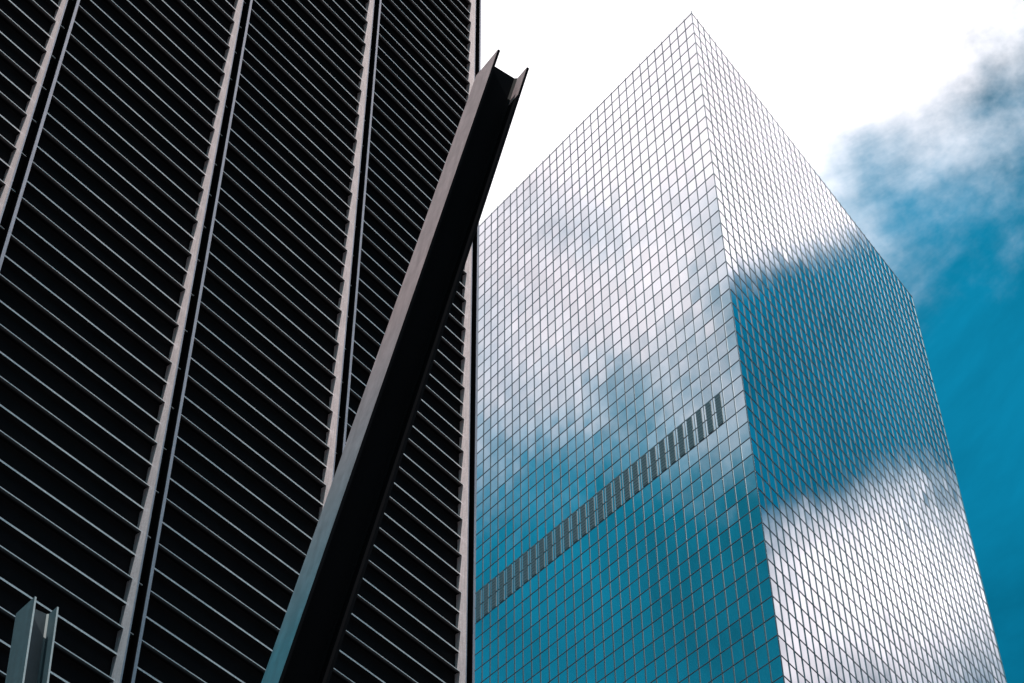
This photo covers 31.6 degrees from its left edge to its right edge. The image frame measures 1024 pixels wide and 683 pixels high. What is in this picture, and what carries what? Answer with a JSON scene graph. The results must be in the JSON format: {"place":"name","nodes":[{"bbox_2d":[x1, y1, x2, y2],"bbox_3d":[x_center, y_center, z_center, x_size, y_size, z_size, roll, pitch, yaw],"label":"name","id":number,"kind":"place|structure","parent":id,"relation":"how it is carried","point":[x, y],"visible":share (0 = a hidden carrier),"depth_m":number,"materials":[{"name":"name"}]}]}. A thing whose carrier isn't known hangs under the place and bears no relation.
{"place":"outdoors","nodes":[
{"label":"outdoors","id":0,"kind":"place"},
{"bbox_2d":[0,0,480,682],"bbox_3d":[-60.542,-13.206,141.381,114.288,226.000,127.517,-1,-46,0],"label":"building","id":1,"kind":"structure","parent":0,"point":[212,216],"depth_m":140.63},
{"bbox_2d":[474,11,1006,682],"bbox_3d":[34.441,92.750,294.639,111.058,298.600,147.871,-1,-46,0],"label":"glass tower","id":2,"kind":"structure","parent":0,"point":[712,443],"depth_m":310.63,"materials":[{"name":"blue glass"}]},
{"bbox_2d":[479,0,1023,682],"label":"sky","id":3,"kind":"structure","parent":0,"point":[910,113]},
{"label":"ground","id":4,"kind":"structure","parent":0,"visible":0},
{"bbox_2d":[5,597,58,682],"bbox_3d":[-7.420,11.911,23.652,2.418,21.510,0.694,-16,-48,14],"label":"sculpture beam","id":5,"kind":"structure","parent":4,"relation":"on","point":[32,646],"depth_m":30.93,"materials":[{"name":"metal"}]},
{"bbox_2d":[261,49,528,682],"bbox_3d":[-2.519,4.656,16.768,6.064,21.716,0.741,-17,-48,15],"label":"sculpture beam","id":6,"kind":"structure","parent":4,"relation":"on","point":[309,640],"depth_m":20.16,"materials":[{"name":"metal"}]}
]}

